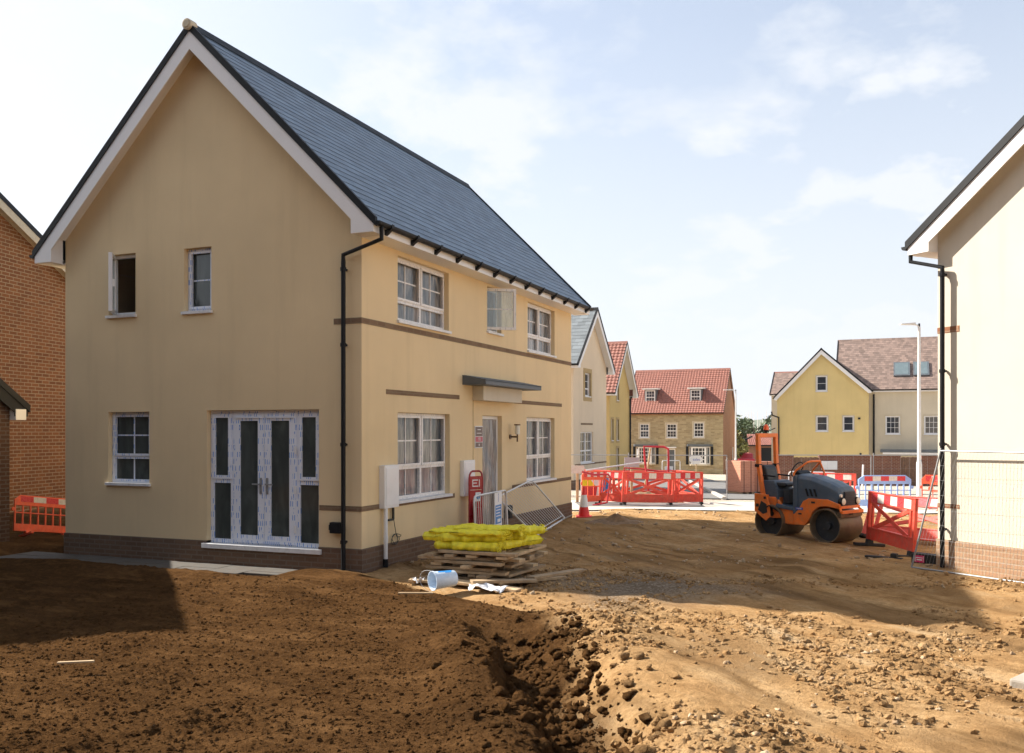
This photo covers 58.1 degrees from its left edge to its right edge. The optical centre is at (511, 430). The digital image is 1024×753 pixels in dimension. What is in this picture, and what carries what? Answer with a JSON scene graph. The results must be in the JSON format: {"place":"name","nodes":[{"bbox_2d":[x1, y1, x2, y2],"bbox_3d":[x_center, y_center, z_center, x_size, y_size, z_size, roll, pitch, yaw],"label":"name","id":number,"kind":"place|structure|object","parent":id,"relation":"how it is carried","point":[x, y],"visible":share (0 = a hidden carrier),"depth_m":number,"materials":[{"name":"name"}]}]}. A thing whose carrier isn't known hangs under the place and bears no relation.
{"place":"outdoors","nodes":[
{"label":"outdoors","id":0,"kind":"place"},
{"bbox_2d":[0,474,1023,752],"bbox_3d":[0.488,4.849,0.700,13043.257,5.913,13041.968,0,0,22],"label":"ground","id":1,"kind":"structure","parent":0,"point":[740,682],"depth_m":9.02,"materials":[{"name":"soil"}]},
{"bbox_2d":[0,378,29,541],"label":"garage","id":2,"kind":"structure","parent":1,"relation":"on","point":[14,405],"depth_m":16.90,"materials":[{"name":"brick"}]},
{"bbox_2d":[0,192,64,512],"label":"brick house","id":3,"kind":"structure","parent":1,"relation":"on","point":[32,333],"depth_m":23.71,"materials":[{"name":"brick"}]},
{"bbox_2d":[11,495,64,536],"bbox_3d":[-9.383,1.725,18.550,0.500,0.800,1.338,-17,-18,34],"label":"safety barrier","id":4,"kind":"object","parent":1,"relation":"on","point":[37,502],"visible":0.67,"depth_m":18.43,"materials":[{"name":"plastic"}]},
{"bbox_2d":[57,660,94,663],"bbox_3d":[-3.760,1.993,7.950,0.301,0.022,0.030,0,0,-8],"label":"wood offcut","id":5,"kind":"object","parent":1,"relation":"on","point":[74,662],"visible":1,"depth_m":7.94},
{"bbox_2d":[0,551,299,575],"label":"patio slabs","id":6,"kind":"structure","parent":1,"relation":"on","point":[243,570],"depth_m":14.39,"materials":[{"name":"concrete"}]},
{"bbox_2d":[0,574,604,752],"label":"soil clods","id":7,"kind":"object","parent":1,"relation":"on","point":[172,749],"visible":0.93,"depth_m":7.54,"materials":[{"name":"soil"}]},
{"bbox_2d":[29,18,593,572],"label":"detached house","id":8,"kind":"structure","parent":1,"relation":"on","point":[305,328],"depth_m":14.71,"materials":[{"name":"beige paint"}]},
{"bbox_2d":[105,252,136,318],"bbox_3d":[-6.431,-2.376,15.047,0.640,1.041,0.477,0,0,22],"label":"window","id":9,"kind":"structure","parent":8,"relation":"in","point":[112,259],"depth_m":15.13,"materials":[{"name":"white plastic"}]},
{"bbox_2d":[105,412,150,485],"bbox_3d":[-6.248,0.294,15.125,0.940,1.201,0.195,0,0,22],"label":"window","id":10,"kind":"structure","parent":8,"relation":"in","point":[130,429],"depth_m":15.21,"materials":[{"name":"plastic"}]},
{"bbox_2d":[181,248,212,314],"bbox_3d":[-4.934,-2.365,14.586,0.600,1.041,0.195,0,0,22],"label":"window","id":11,"kind":"structure","parent":8,"relation":"in","point":[199,265],"depth_m":14.68,"materials":[{"name":"plastic"}]},
{"bbox_2d":[201,410,321,554],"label":"french doors","id":12,"kind":"structure","parent":8,"relation":"in","point":[265,463],"depth_m":14.12,"materials":[{"name":"plastic"}]},
{"bbox_2d":[397,258,451,333],"bbox_3d":[-1.490,-2.211,15.235,0.195,1.051,1.860,0,0,22],"label":"window","id":13,"kind":"structure","parent":8,"relation":"in","point":[420,294],"depth_m":15.26,"materials":[{"name":"plastic"}]},
{"bbox_2d":[398,413,452,503],"bbox_3d":[-1.482,0.425,15.253,0.195,1.421,1.900,0,0,22],"label":"window","id":14,"kind":"structure","parent":8,"relation":"in","point":[421,437],"depth_m":15.28,"materials":[{"name":"plastic"}]},
{"bbox_2d":[482,416,497,524],"bbox_3d":[-0.494,0.807,17.853,0.092,2.186,0.932,0,0,22],"label":"front door","id":15,"kind":"structure","parent":8,"relation":"in","point":[489,450],"depth_m":17.93,"materials":[{"name":"white plastic"}]},
{"bbox_2d":[486,288,515,336],"bbox_3d":[-0.204,-2.310,17.842,0.596,0.891,0.760,0,0,22],"label":"window","id":16,"kind":"structure","parent":8,"relation":"in","point":[491,290],"depth_m":17.75,"materials":[{"name":"white"}]},
{"bbox_2d":[527,304,556,357],"bbox_3d":[0.605,-2.200,20.342,0.195,1.071,1.760,0,0,22],"label":"window","id":17,"kind":"structure","parent":8,"relation":"in","point":[539,323],"depth_m":20.48,"materials":[{"name":"plastic"}]},
{"bbox_2d":[527,418,556,483],"bbox_3d":[0.591,0.415,20.310,0.195,1.401,1.810,0,0,22],"label":"window","id":18,"kind":"structure","parent":8,"relation":"in","point":[538,429],"depth_m":20.45,"materials":[{"name":"plastic"}]},
{"bbox_2d":[420,570,457,591],"bbox_3d":[-0.952,1.951,12.082,0.444,0.295,0.277,-2,1,-33],"label":"plastic bucket","id":19,"kind":"object","parent":1,"relation":"on","point":[437,580],"visible":0.99,"depth_m":12.06,"materials":[{"name":"white plastic"}]},
{"bbox_2d":[468,470,482,523],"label":"fire point","id":20,"kind":"structure","parent":1,"relation":"on","point":[475,483],"depth_m":16.44,"materials":[{"name":"red plastic"}]},
{"bbox_2d":[468,583,506,592],"bbox_3d":[-0.323,2.040,12.000,0.488,0.109,0.270,0,0,27],"label":"plastic scrap","id":21,"kind":"object","parent":1,"relation":"on","point":[491,587],"visible":1,"depth_m":11.99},
{"bbox_2d":[457,579,522,591],"bbox_3d":[-0.376,2.052,12.259,1.100,0.035,0.200,2,1,30],"label":"timber board","id":22,"kind":"object","parent":1,"relation":"on","point":[507,588],"visible":0.35,"depth_m":12.18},
{"bbox_2d":[473,490,507,524],"bbox_3d":[-0.322,1.557,15.688,0.560,1.048,1.913,0,0,16],"label":"pedestrian barrier","id":23,"kind":"object","parent":1,"relation":"on","point":[505,501],"visible":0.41,"depth_m":15.53,"materials":[{"name":"metal"}]},
{"bbox_2d":[494,492,501,524],"bbox_3d":[-0.235,1.365,15.727,0.011,0.630,0.420,0,0,16],"label":"site notice","id":24,"kind":"object","parent":23,"relation":"attached to","point":[498,508],"visible":0.96,"depth_m":15.72,"materials":[{"name":"plastic"}]},
{"bbox_2d":[493,575,566,584],"bbox_3d":[0.249,2.034,12.598,1.200,0.035,0.170,3,-2,-40],"label":"timber board","id":25,"kind":"object","parent":1,"relation":"on","point":[547,579],"visible":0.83,"depth_m":12.67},
{"bbox_2d":[470,579,537,583],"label":"timber board","id":26,"kind":"object","parent":25,"relation":"on","point":[477,581],"visible":1,"depth_m":12.21,"materials":[{"name":"wood"}]},
{"bbox_2d":[502,480,572,534],"bbox_3d":[0.555,1.610,18.808,0.746,1.170,2.762,0,0,22],"label":"pedestrian barrier","id":27,"kind":"object","parent":1,"relation":"on","point":[516,516],"visible":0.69,"depth_m":18.93,"materials":[{"name":"metal"}]},
{"bbox_2d":[415,611,697,752],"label":"soil lumps","id":28,"kind":"object","parent":1,"relation":"on","point":[538,718],"visible":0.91,"depth_m":7.70,"materials":[{"name":"soil"}]},
{"bbox_2d":[526,568,586,578],"bbox_3d":[0.643,2.018,13.031,0.150,0.035,1.300,0,-2,37],"label":"timber board","id":29,"kind":"object","parent":1,"relation":"on","point":[554,574],"visible":0.89,"depth_m":12.90,"materials":[{"name":"wood"}]},
{"bbox_2d":[576,486,591,517],"bbox_3d":[1.735,1.714,22.256,0.380,0.740,0.380,0,0,2],"label":"traffic cone","id":30,"kind":"object","parent":1,"relation":"on","point":[583,510],"visible":1,"depth_m":22.17,"materials":[{"name":"plastic"}]},
{"bbox_2d":[571,307,615,489],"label":"detached house","id":31,"kind":"structure","parent":1,"relation":"on","point":[592,365],"depth_m":40.73,"materials":[{"name":"beige paint"}]},
{"bbox_2d":[580,432,593,463],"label":"window","id":32,"kind":"structure","parent":31,"relation":"in","point":[585,437],"depth_m":40.48,"materials":[{"name":"white plastic"}]},
{"bbox_2d":[583,368,591,401],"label":"window","id":33,"kind":"structure","parent":31,"relation":"in","point":[586,397],"depth_m":40.70,"materials":[{"name":"white plastic"}]},
{"bbox_2d":[595,470,626,503],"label":"safety barrier","id":34,"kind":"object","parent":1,"relation":"on","point":[612,496],"visible":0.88,"depth_m":26.99,"materials":[{"name":"red plastic"}]},
{"bbox_2d":[585,513,643,524],"bbox_3d":[2.347,1.982,20.862,1.642,0.233,0.993,0,0,12],"label":"spoil heap","id":35,"kind":"object","parent":1,"relation":"on","point":[615,519],"visible":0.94,"depth_m":20.70,"materials":[{"name":"soil"}]},
{"bbox_2d":[606,341,638,479],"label":"detached house","id":36,"kind":"structure","parent":1,"relation":"on","point":[621,388],"depth_m":56.89,"materials":[{"name":"yellow paint"}]},
{"bbox_2d":[575,502,704,506],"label":"kerb","id":37,"kind":"structure","parent":1,"relation":"on","point":[650,504],"depth_m":27.00,"materials":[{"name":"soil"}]},
{"bbox_2d":[571,465,583,501],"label":"sign board","id":38,"kind":"object","parent":37,"relation":"on","point":[577,470],"visible":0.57,"depth_m":27.89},
{"bbox_2d":[581,471,605,502],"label":"safety barrier","id":39,"kind":"object","parent":37,"relation":"on","point":[593,498],"visible":0.71,"depth_m":27.13,"materials":[{"name":"plastic"}]},
{"bbox_2d":[581,475,609,495],"bbox_3d":[2.550,1.715,28.213,0.900,0.730,0.034,0,0,0],"label":"hoarding board","id":40,"kind":"object","parent":37,"relation":"on","point":[590,489],"visible":0.29,"depth_m":28.20,"materials":[{"name":"plastic"}]},
{"bbox_2d":[582,471,610,504],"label":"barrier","id":41,"kind":"object","parent":37,"relation":"on","point":[592,474],"visible":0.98,"depth_m":26.37,"materials":[{"name":"red plastic"}]},
{"bbox_2d":[643,446,669,490],"bbox_3d":[4.331,1.299,27.578,0.797,1.706,0.230,0,0,16],"label":"steel gate frame","id":42,"kind":"object","parent":37,"relation":"on","point":[668,467],"visible":0.78,"depth_m":27.57,"materials":[{"name":"red paint"}]},
{"bbox_2d":[612,470,676,493],"bbox_3d":[4.250,1.763,29.500,2.110,1.005,0.560,0,0,-5],"label":"safety barrier","id":43,"kind":"object","parent":1,"relation":"on","point":[664,490],"visible":0.23,"depth_m":29.49,"materials":[{"name":"red plastic"}]},
{"bbox_2d":[620,471,674,504],"bbox_3d":[3.945,1.690,26.718,1.579,1.005,0.560,2,4,-11],"label":"safety barrier","id":44,"kind":"object","parent":1,"relation":"on","point":[662,497],"visible":0.93,"depth_m":26.69,"materials":[{"name":"red plastic"}]},
{"bbox_2d":[629,368,736,473],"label":"stone house","id":45,"kind":"structure","parent":1,"relation":"on","point":[683,411],"depth_m":77.50,"materials":[{"name":"beige brick"}]},
{"bbox_2d":[638,422,649,438],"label":"window","id":46,"kind":"structure","parent":45,"relation":"in","point":[643,427],"depth_m":78.19,"materials":[{"name":"white plastic"}]},
{"bbox_2d":[633,444,658,464],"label":"bay window","id":47,"kind":"structure","parent":45,"relation":"in","point":[636,450],"depth_m":77.65,"materials":[{"name":"white plastic"}]},
{"bbox_2d":[665,422,677,438],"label":"window","id":48,"kind":"structure","parent":45,"relation":"in","point":[672,427],"depth_m":77.28,"materials":[{"name":"white plastic"}]},
{"bbox_2d":[668,447,676,469],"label":"front door","id":49,"kind":"structure","parent":45,"relation":"in","point":[671,451],"depth_m":77.24,"materials":[{"name":"white plastic"}]},
{"bbox_2d":[692,421,704,438],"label":"window","id":50,"kind":"structure","parent":45,"relation":"in","point":[698,427],"depth_m":76.43,"materials":[{"name":"white plastic"}]},
{"bbox_2d":[686,444,712,465],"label":"bay window","id":51,"kind":"structure","parent":45,"relation":"in","point":[692,450],"depth_m":75.91,"materials":[{"name":"white plastic"}]},
{"bbox_2d":[388,559,1023,752],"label":"earth crumbs","id":52,"kind":"object","parent":1,"relation":"on","point":[772,727],"visible":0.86,"depth_m":8.45,"materials":[{"name":"soil"}]},
{"bbox_2d":[411,560,1023,752],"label":"pebbles","id":53,"kind":"object","parent":1,"relation":"on","point":[756,733],"visible":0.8,"depth_m":8.19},
{"bbox_2d":[516,508,937,568],"bbox_3d":[5.444,2.125,19.760,8.872,0.262,14.900,0,0,22],"label":"rubble","id":54,"kind":"object","parent":1,"relation":"on","point":[704,527],"visible":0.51,"depth_m":16.77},
{"bbox_2d":[726,389,736,459],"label":"street lamp","id":55,"kind":"object","parent":1,"relation":"on","point":[735,427],"visible":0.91,"depth_m":59.95,"materials":[{"name":"metal"}]},
{"bbox_2d":[737,430,749,458],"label":"tree","id":56,"kind":"object","parent":1,"relation":"on","point":[742,447],"visible":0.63,"depth_m":95.64,"materials":[{"name":"green plant"}]},
{"bbox_2d":[737,414,770,443],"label":"tree","id":57,"kind":"object","parent":1,"relation":"on","point":[744,429],"visible":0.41,"depth_m":111.92,"materials":[{"name":"green plant"}]},
{"bbox_2d":[745,434,770,460],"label":"building","id":58,"kind":"structure","parent":1,"relation":"on","point":[765,448],"depth_m":104.90,"materials":[{"name":"red brick"}]},
{"bbox_2d":[761,448,770,460],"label":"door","id":59,"kind":"structure","parent":58,"relation":"in","point":[765,452],"depth_m":104.90,"materials":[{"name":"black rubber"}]},
{"bbox_2d":[769,371,797,462],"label":"brown roof house","id":60,"kind":"structure","parent":1,"relation":"on","point":[780,380],"depth_m":78.29,"materials":[{"name":"tile"}]},
{"bbox_2d":[754,424,863,542],"bbox_3d":[5.703,0.985,17.915,0.863,2.235,1.975,0,0,-39],"label":"road roller","id":61,"kind":"object","parent":1,"relation":"on","point":[823,506],"visible":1,"depth_m":17.70,"materials":[{"name":"metal"}]},
{"bbox_2d":[771,348,872,456],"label":"yellow house","id":62,"kind":"structure","parent":1,"relation":"on","point":[821,397],"depth_m":60.97,"materials":[{"name":"paint"}]},
{"bbox_2d":[815,375,827,391],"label":"window","id":63,"kind":"structure","parent":62,"relation":"in","point":[821,381],"depth_m":61.08,"materials":[{"name":"white plastic"}]},
{"bbox_2d":[815,415,828,431],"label":"window","id":64,"kind":"structure","parent":62,"relation":"in","point":[821,421],"depth_m":61.07,"materials":[{"name":"white plastic"}]},
{"bbox_2d":[842,415,854,431],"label":"window","id":65,"kind":"structure","parent":62,"relation":"in","point":[848,421],"depth_m":60.45,"materials":[{"name":"white plastic"}]},
{"bbox_2d":[789,455,871,494],"bbox_3d":[11.300,1.559,33.500,3.444,1.517,0.036,0,0,3],"label":"fence panel","id":66,"kind":"object","parent":1,"relation":"on","point":[841,455],"visible":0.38,"depth_m":33.45,"materials":[{"name":"metal"}]},
{"bbox_2d":[778,455,937,485],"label":"garden wall","id":67,"kind":"structure","parent":1,"relation":"on","point":[892,465],"depth_m":50.00,"materials":[{"name":"brick"}]},
{"bbox_2d":[821,461,836,469],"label":"notice board","id":68,"kind":"object","parent":67,"relation":"attached to","point":[832,465],"visible":0.93,"depth_m":49.95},
{"bbox_2d":[853,491,918,556],"bbox_3d":[6.620,1.614,16.130,0.560,1.005,1.908,3,0,-1],"label":"safety barrier","id":69,"kind":"object","parent":1,"relation":"on","point":[904,540],"visible":0.89,"depth_m":16.01,"materials":[{"name":"red plastic"}]},
{"bbox_2d":[836,336,937,456],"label":"pale house","id":70,"kind":"structure","parent":1,"relation":"on","point":[885,370],"depth_m":60.29,"materials":[{"name":"tile"}]},
{"bbox_2d":[884,415,900,435],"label":"window","id":71,"kind":"structure","parent":70,"relation":"in","point":[892,423],"depth_m":60.08,"materials":[{"name":"white plastic"}]},
{"bbox_2d":[923,415,937,435],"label":"window","id":72,"kind":"structure","parent":70,"relation":"in","point":[930,422],"depth_m":59.22,"materials":[{"name":"white plastic"}]},
{"bbox_2d":[859,495,937,541],"bbox_3d":[7.849,1.720,17.461,0.560,1.005,2.438,35,-21,-34],"label":"safety barrier","id":73,"kind":"object","parent":1,"relation":"on","point":[922,501],"visible":0.25,"depth_m":17.66,"materials":[{"name":"red plastic"}]},
{"bbox_2d":[873,453,937,494],"bbox_3d":[14.687,1.559,33.335,3.265,1.517,0.037,0,0,1],"label":"fence panel","id":74,"kind":"object","parent":1,"relation":"on","point":[900,455],"visible":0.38,"depth_m":33.34,"materials":[{"name":"metal"}]},
{"bbox_2d":[899,322,921,496],"bbox_3d":[12.545,-0.481,29.001,0.685,5.849,0.180,0,0,0],"label":"street lamp","id":75,"kind":"object","parent":1,"relation":"on","point":[918,475],"visible":0.92,"depth_m":28.96,"materials":[{"name":"metal"}]},
{"bbox_2d":[911,552,935,563],"bbox_3d":[6.506,2.010,14.387,0.199,0.180,0.490,0,0,-38],"label":"fence block","id":76,"kind":"object","parent":1,"relation":"on","point":[931,559],"depth_m":14.36,"materials":[{"name":"black rubber"}]},
{"bbox_2d":[901,115,1023,578],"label":"detached house","id":77,"kind":"structure","parent":1,"relation":"on","point":[968,233],"depth_m":13.37,"materials":[{"name":"beige paint"}]},
{"bbox_2d":[911,448,1023,582],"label":"fence panel","id":78,"kind":"object","parent":1,"relation":"on","point":[927,503],"visible":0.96,"depth_m":13.38,"materials":[{"name":"metal"}]},
{"bbox_2d":[1010,673,1023,689],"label":"concrete slab edge","id":79,"kind":"object","parent":1,"relation":"on","point":[1017,681],"visible":0.91,"depth_m":7.58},
{"bbox_2d":[0,0,1023,420],"label":"sky","id":80,"kind":"structure","parent":0,"point":[741,186],"materials":[{"name":"white"}]},
{"bbox_2d":[615,477,756,498],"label":"road","id":81,"kind":"structure","parent":0,"point":[717,486],"depth_m":41.74,"materials":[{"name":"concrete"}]},
{"bbox_2d":[628,453,726,498],"bbox_3d":[5.636,1.528,31.406,3.327,1.556,0.031,0,0,7],"label":"fence panel","id":82,"kind":"object","parent":81,"relation":"on","point":[692,469],"visible":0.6,"depth_m":31.31,"materials":[{"name":"metal"}]},
{"bbox_2d":[685,479,725,499],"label":"kerb","id":83,"kind":"structure","parent":81,"relation":"on","point":[711,491],"depth_m":36.48,"materials":[{"name":"concrete"}]},
{"bbox_2d":[727,460,753,493],"bbox_3d":[9.020,1.835,36.500,0.620,1.324,1.108,0,0,-18],"label":"block pack","id":84,"kind":"object","parent":81,"relation":"on","point":[740,476],"visible":0.89,"depth_m":36.04,"materials":[{"name":"orange brick"}]},
{"bbox_2d":[754,461,771,492],"bbox_3d":[9.950,1.868,37.000,0.800,1.304,0.708,0,0,0],"label":"block pack","id":85,"kind":"object","parent":81,"relation":"on","point":[756,486],"visible":0.26,"depth_m":36.65,"materials":[{"name":"orange brick"}]},
{"bbox_2d":[571,500,937,512],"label":"road","id":86,"kind":"structure","parent":0,"point":[745,506],"depth_m":25.89,"materials":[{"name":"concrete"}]},
{"bbox_2d":[624,457,638,491],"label":"sign board","id":87,"kind":"object","parent":86,"relation":"on","point":[627,460],"visible":0.57,"depth_m":28.79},
{"bbox_2d":[671,472,702,505],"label":"safety barrier","id":88,"kind":"object","parent":86,"relation":"on","point":[696,497],"visible":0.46,"depth_m":27.09,"materials":[{"name":"red plastic"}]},
{"bbox_2d":[676,470,702,503],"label":"safety barrier","id":89,"kind":"object","parent":86,"relation":"on","point":[683,491],"visible":0.29,"depth_m":28.59,"materials":[{"name":"red plastic"}]},
{"bbox_2d":[813,473,855,491],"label":"safety barrier","id":90,"kind":"object","parent":86,"relation":"on","point":[847,477],"visible":0.24,"depth_m":27.78,"materials":[{"name":"red plastic"}]},
{"bbox_2d":[855,475,913,507],"bbox_3d":[10.765,1.771,26.650,1.724,0.980,0.500,0,0,-4],"label":"safety barrier","id":91,"kind":"object","parent":86,"relation":"on","point":[884,479],"visible":0.6,"depth_m":26.62,"materials":[{"name":"blue plastic"}]},
{"bbox_2d":[920,475,937,508],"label":"safety barrier","id":92,"kind":"object","parent":86,"relation":"on","point":[925,479],"visible":0.25,"depth_m":26.71,"materials":[{"name":"plastic"}]},
{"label":"timber board","id":93,"kind":"object","parent":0,"visible":0},
{"bbox_2d":[505,562,537,566],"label":"timber board","id":94,"kind":"object","parent":93,"relation":"on","point":[528,564],"visible":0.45,"depth_m":13.02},
{"bbox_2d":[460,564,477,568],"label":"timber board","id":95,"kind":"object","parent":94,"relation":"on","point":[465,566],"visible":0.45,"depth_m":12.52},
{"bbox_2d":[434,559,504,566],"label":"timber board","id":96,"kind":"object","parent":95,"relation":"on","point":[487,563],"visible":0.91,"depth_m":12.57,"materials":[{"name":"wood"}]},
{"bbox_2d":[418,554,495,560],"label":"timber board","id":97,"kind":"object","parent":96,"relation":"on","point":[480,558],"visible":0.8,"depth_m":12.69,"materials":[{"name":"wood"}]},
{"bbox_2d":[466,554,482,557],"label":"timber board","id":98,"kind":"object","parent":97,"relation":"on","point":[471,556],"visible":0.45,"depth_m":12.58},
{"bbox_2d":[438,549,518,556],"bbox_3d":[-0.462,1.665,12.592,1.137,0.039,0.149,0,0,21],"label":"timber board","id":99,"kind":"object","parent":98,"relation":"on","point":[490,553],"visible":1,"depth_m":12.52,"materials":[{"name":"wood"}]},
{"bbox_2d":[434,540,507,551],"bbox_3d":[-0.586,1.590,12.805,1.038,0.160,0.432,0,0,20],"label":"yellow bundle","id":100,"kind":"object","parent":99,"relation":"on","point":[479,546],"visible":0.84,"depth_m":12.62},
{"bbox_2d":[422,531,513,543],"bbox_3d":[-0.624,1.473,12.923,1.238,0.144,0.560,0,0,17],"label":"yellow bundle","id":101,"kind":"object","parent":100,"relation":"on","point":[427,535],"visible":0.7,"depth_m":12.72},
{"bbox_2d":[429,527,512,536],"bbox_3d":[-0.590,1.401,12.847,1.159,0.106,0.498,0,0,19],"label":"yellow bundle","id":102,"kind":"object","parent":101,"relation":"on","point":[463,531],"visible":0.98,"depth_m":12.66,"materials":[{"name":"plastic"}]},
{"bbox_2d":[453,523,526,532],"bbox_3d":[-0.304,1.363,13.044,1.009,0.085,0.593,0,0,12],"label":"yellow bundle","id":103,"kind":"object","parent":102,"relation":"on","point":[512,528],"visible":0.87,"depth_m":12.84,"materials":[{"name":"plastic"}]},
{"bbox_2d":[504,554,543,567],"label":"timber board","id":104,"kind":"object","parent":94,"relation":"on","point":[514,564],"visible":0.76,"depth_m":12.89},
{"label":"timber board","id":105,"kind":"object","parent":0,"visible":0},
{"bbox_2d":[496,544,546,559],"bbox_3d":[0.148,1.711,13.060,0.162,0.037,1.443,-1,0,24],"label":"timber board","id":106,"kind":"object","parent":105,"relation":"on","point":[523,551],"visible":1,"depth_m":13.05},
{"bbox_2d":[501,534,543,549],"bbox_3d":[-0.034,1.577,13.134,0.491,0.178,1.109,0,0,38],"label":"yellow bundle","id":107,"kind":"object","parent":106,"relation":"on","point":[534,539],"visible":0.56,"depth_m":13.16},
{"bbox_3d":[-0.038,1.521,13.330,0.455,0.104,0.959,0,0,32],"label":"yellow mesh bundle","id":108,"kind":"object","parent":107,"relation":"on","visible":0},
{"bbox_2d":[522,524,546,534],"bbox_3d":[0.075,1.444,13.336,0.452,0.146,0.958,0,0,44],"label":"yellow bundle","id":109,"kind":"object","parent":108,"relation":"on","point":[533,529],"visible":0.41,"depth_m":13.38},
{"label":"timber board","id":110,"kind":"object","parent":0,"visible":0},
{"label":"timber board","id":111,"kind":"object","parent":110,"relation":"on","visible":0},
{"bbox_2d":[498,564,545,577],"bbox_3d":[0.154,1.986,13.134,0.168,0.038,1.208,1,0,27],"label":"timber board","id":112,"kind":"object","parent":111,"relation":"on","point":[518,571],"visible":0.8,"depth_m":13.02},
{"bbox_2d":[452,569,508,575],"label":"timber board","id":113,"kind":"object","parent":112,"relation":"on","point":[499,573],"visible":0.64,"depth_m":12.59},
{"bbox_2d":[425,563,496,571],"bbox_3d":[-0.711,1.895,12.796,1.001,0.040,0.196,0,0,22],"label":"timber board","id":114,"kind":"object","parent":113,"relation":"on","point":[475,568],"visible":0.84,"depth_m":12.71,"materials":[{"name":"wood"}]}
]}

